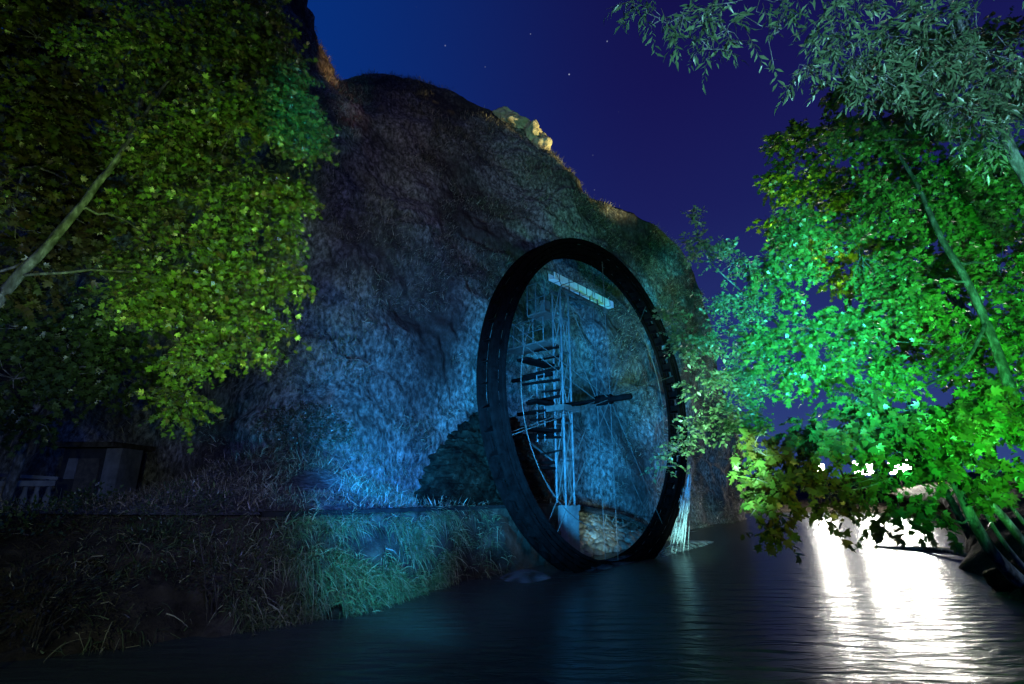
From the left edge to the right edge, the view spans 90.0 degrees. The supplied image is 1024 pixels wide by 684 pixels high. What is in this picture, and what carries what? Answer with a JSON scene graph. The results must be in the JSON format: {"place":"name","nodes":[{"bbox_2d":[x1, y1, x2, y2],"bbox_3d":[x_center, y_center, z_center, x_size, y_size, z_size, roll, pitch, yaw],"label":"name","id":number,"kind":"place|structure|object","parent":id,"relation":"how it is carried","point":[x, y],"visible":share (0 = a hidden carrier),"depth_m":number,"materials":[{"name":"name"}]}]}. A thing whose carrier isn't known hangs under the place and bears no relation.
{"place":"outdoors","nodes":[
{"label":"outdoors","id":0,"kind":"place"},
{"bbox_2d":[0,500,560,661],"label":"river bank","id":1,"kind":"structure","parent":0,"point":[151,595],"depth_m":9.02,"materials":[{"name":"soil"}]},
{"bbox_2d":[0,552,129,669],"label":"shrub","id":2,"kind":"object","parent":1,"relation":"on","point":[55,598],"visible":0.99,"depth_m":7.25,"materials":[{"name":"green plant"}]},
{"bbox_2d":[0,507,146,653],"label":"bank grass","id":3,"kind":"structure","parent":1,"relation":"on","point":[75,581],"depth_m":8.27,"materials":[{"name":"green plant"}]},
{"bbox_2d":[0,0,182,328],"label":"plane tree","id":4,"kind":"object","parent":1,"relation":"on","point":[37,83],"visible":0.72,"depth_m":13.71,"materials":[{"name":"green plant"}]},
{"bbox_2d":[99,515,199,580],"bbox_3d":[-6.362,4.028,8.944,1.584,1.962,1.403,0,-16,0],"label":"shrub","id":5,"kind":"object","parent":1,"relation":"on","point":[169,545],"visible":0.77,"depth_m":8.98,"materials":[{"name":"green plant"}]},
{"bbox_2d":[0,0,341,454],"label":"plane tree","id":6,"kind":"object","parent":1,"relation":"on","point":[243,42],"visible":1,"depth_m":11.29,"materials":[{"name":"green plant"}]},
{"bbox_2d":[123,476,241,545],"bbox_3d":[-6.430,3.791,9.942,2.136,2.343,1.888,0,-16,0],"label":"shrub","id":7,"kind":"object","parent":1,"relation":"on","point":[183,492],"visible":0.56,"depth_m":9.95,"materials":[{"name":"green plant"}]},
{"bbox_2d":[168,527,287,619],"bbox_3d":[-4.837,4.183,8.548,1.675,2.100,1.403,4,-17,-15],"label":"shrub","id":8,"kind":"object","parent":1,"relation":"on","point":[204,589],"visible":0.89,"depth_m":8.51,"materials":[{"name":"green plant"}]},
{"bbox_2d":[321,604,344,618],"bbox_3d":[-3.250,4.930,9.296,0.430,0.301,0.436,0,-16,0],"label":"boulder","id":9,"kind":"object","parent":1,"relation":"on","point":[336,610],"visible":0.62,"depth_m":9.16,"materials":[{"name":"stone"}]},
{"bbox_2d":[259,503,558,536],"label":"retaining wall","id":10,"kind":"structure","parent":1,"relation":"on","point":[545,508],"depth_m":12.50,"materials":[{"name":"stone"}]},
{"bbox_2d":[413,412,555,508],"bbox_3d":[-0.588,3.793,16.816,2.590,3.164,7.096,-9,-18,28],"label":"stone mound","id":11,"kind":"object","parent":10,"relation":"on","point":[457,468],"visible":0.65,"depth_m":14.90,"materials":[{"name":"grey stone"}]},
{"bbox_2d":[0,0,745,532],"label":"cliff","id":12,"kind":"structure","parent":0,"point":[424,378],"depth_m":23.54,"materials":[{"name":"grey stone"}]},
{"bbox_2d":[0,473,58,509],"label":"balustrade","id":13,"kind":"object","parent":12,"relation":"on","point":[51,482],"visible":0.46,"depth_m":15.32,"materials":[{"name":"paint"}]},
{"bbox_2d":[47,479,136,514],"bbox_3d":[-9.823,4.085,11.856,1.771,1.763,1.451,0,-16,0],"label":"shrub","id":14,"kind":"object","parent":12,"relation":"on","point":[72,496],"visible":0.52,"depth_m":11.89,"materials":[{"name":"green plant"}]},
{"bbox_2d":[0,281,192,508],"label":"slope tree","id":15,"kind":"object","parent":12,"relation":"on","point":[88,345],"visible":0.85,"depth_m":15.08,"materials":[{"name":"green plant"}]},
{"bbox_2d":[46,442,155,505],"bbox_3d":[-14.203,4.729,17.891,2.271,2.212,2.700,0,-16,0],"label":"stone hut","id":16,"kind":"object","parent":12,"relation":"on","point":[116,465],"visible":0.7,"depth_m":17.08,"materials":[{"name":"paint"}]},
{"bbox_2d":[70,458,100,499],"bbox_3d":[-14.148,4.719,16.936,0.720,1.700,0.036,0,-16,0],"label":"door","id":17,"kind":"structure","parent":16,"relation":"in","point":[87,469],"depth_m":17.01,"materials":[{"name":"wood"}]},
{"bbox_2d":[0,400,579,517],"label":"slope brush","id":18,"kind":"object","parent":12,"relation":"on","point":[134,494],"visible":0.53,"depth_m":13.05,"materials":[{"name":"green plant"}]},
{"bbox_2d":[250,400,355,454],"bbox_3d":[-6.529,3.009,15.857,3.254,2.339,2.486,-6,-17,20],"label":"shrub","id":19,"kind":"object","parent":12,"relation":"on","point":[298,443],"visible":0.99,"depth_m":15.81,"materials":[{"name":"green plant"}]},
{"bbox_2d":[0,0,747,531],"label":"cliff scrub","id":20,"kind":"object","parent":12,"relation":"on","point":[478,254],"visible":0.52,"depth_m":26.08,"materials":[{"name":"green plant"}]},
{"bbox_2d":[492,106,519,123],"bbox_3d":[-0.416,-16.106,36.509,2.189,1.076,1.124,5,-17,-17],"label":"rock outcrop","id":21,"kind":"object","parent":12,"relation":"on","point":[503,112],"visible":0.66,"depth_m":36.12,"materials":[{"name":"stone"}]},
{"bbox_2d":[506,115,529,128],"bbox_3d":[0.558,-15.616,36.477,1.620,1.134,2.479,-8,-18,27],"label":"rock outcrop","id":22,"kind":"object","parent":12,"relation":"on","point":[519,121],"visible":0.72,"depth_m":35.81,"materials":[{"name":"stone"}]},
{"bbox_2d":[524,119,542,139],"bbox_3d":[1.360,-14.889,36.349,1.397,1.551,1.834,-6,-17,19],"label":"rock outcrop","id":23,"kind":"object","parent":12,"relation":"on","point":[532,129],"visible":0.77,"depth_m":35.85,"materials":[{"name":"stone"}]},
{"bbox_2d":[531,132,551,149],"bbox_3d":[2.058,-13.958,36.243,1.564,1.935,1.098,0,-16,0],"label":"rock outcrop","id":24,"kind":"object","parent":12,"relation":"on","point":[543,139],"visible":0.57,"depth_m":35.85,"materials":[{"name":"stone"}]},
{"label":"rubble slope","id":25,"kind":"structure","parent":12,"relation":"on","visible":0},
{"bbox_2d":[579,512,674,556],"bbox_3d":[3.961,7.765,21.755,3.044,2.225,9.247,-12,-20,35],"label":"rubble","id":26,"kind":"object","parent":25,"relation":"on","point":[628,536],"visible":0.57,"depth_m":20.71,"materials":[{"name":"stone"}]},
{"bbox_2d":[0,512,1023,683],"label":"water","id":27,"kind":"structure","parent":0,"point":[726,605],"depth_m":8.32,"materials":[{"name":"blue liquid"}]},
{"bbox_2d":[558,505,579,556],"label":"concrete pillar","id":28,"kind":"structure","parent":27,"relation":"in","point":[569,529],"depth_m":17.17,"materials":[{"name":"grey concrete"}]},
{"bbox_2d":[507,280,600,504],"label":"support tower","id":29,"kind":"structure","parent":28,"relation":"on","point":[543,314],"depth_m":18.80,"materials":[{"name":"metal"}]},
{"bbox_2d":[548,272,613,308],"bbox_3d":[3.059,-2.132,21.886,0.304,0.452,4.823,-13,-20,37],"label":"water trough","id":30,"kind":"object","parent":29,"relation":"on","point":[577,288],"visible":0.87,"depth_m":21.52,"materials":[{"name":"metal"}]},
{"bbox_2d":[476,238,687,572],"bbox_3d":[2.854,2.020,17.561,2.747,11.200,11.170,-11,-20,34],"label":"noria","id":31,"kind":"object","parent":27,"relation":"in","point":[523,270],"visible":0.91,"depth_m":15.36,"materials":[{"name":"brown wood"}]},
{"bbox_2d":[913,546,967,556],"bbox_3d":[15.410,7.466,18.255,0.180,0.193,4.573,-4,-17,13],"label":"driftwood","id":32,"kind":"object","parent":27,"relation":"on","point":[944,551],"visible":0.57,"depth_m":18.12,"materials":[{"name":"brown wood"}]},
{"bbox_2d":[2,0,1023,478],"label":"sky","id":33,"kind":"structure","parent":0,"point":[642,134],"materials":[{"name":"blue"}]},
{"bbox_2d":[743,471,1023,600],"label":"bank","id":34,"kind":"structure","parent":0,"point":[977,560],"depth_m":17.84,"materials":[{"name":"soil"}]},
{"bbox_2d":[640,205,969,539],"bbox_3d":[10.040,1.055,16.471,13.360,10.681,2.011,5,-17,-18],"label":"slender tree","id":35,"kind":"object","parent":34,"relation":"on","point":[738,388],"visible":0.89,"depth_m":15.28,"materials":[{"name":"green plant"}]},
{"bbox_2d":[604,0,1023,187],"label":"overhanging tree","id":36,"kind":"object","parent":34,"relation":"on","point":[997,107],"visible":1,"depth_m":9.56,"materials":[{"name":"green plant"}]},
{"bbox_2d":[852,461,873,489],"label":"floodlight","id":37,"kind":"object","parent":34,"relation":"on","point":[869,466],"visible":0.07,"depth_m":55.08,"materials":[{"name":"metal"}]},
{"bbox_2d":[726,378,1023,588],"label":"drooping tree","id":38,"kind":"object","parent":34,"relation":"on","point":[886,428],"visible":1,"depth_m":10.68,"materials":[{"name":"green plant"}]},
{"bbox_2d":[736,94,1023,451],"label":"plane tree","id":39,"kind":"object","parent":34,"relation":"on","point":[1003,355],"visible":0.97,"depth_m":15.67,"materials":[{"name":"green plant"}]},
{"bbox_2d":[746,5,1023,497],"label":"plane tree","id":40,"kind":"object","parent":34,"relation":"on","point":[789,191],"visible":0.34,"depth_m":29.19,"materials":[{"name":"green plant"}]},
{"bbox_2d":[887,459,910,501],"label":"floodlight","id":41,"kind":"object","parent":34,"relation":"on","point":[906,467],"visible":0.2,"depth_m":54.19,"materials":[{"name":"metal"}]},
{"bbox_2d":[873,546,963,551],"bbox_3d":[16.404,7.919,19.365,1.194,0.265,4.667,12,-20,-37],"label":"gravel bar","id":42,"kind":"object","parent":34,"relation":"on","point":[910,548],"visible":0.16,"depth_m":19.79,"materials":[{"name":"stone"}]},
{"bbox_2d":[983,562,1023,591],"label":"boulder","id":43,"kind":"object","parent":34,"relation":"on","point":[996,579],"visible":0.43,"depth_m":11.74,"materials":[{"name":"stone"}]}
]}

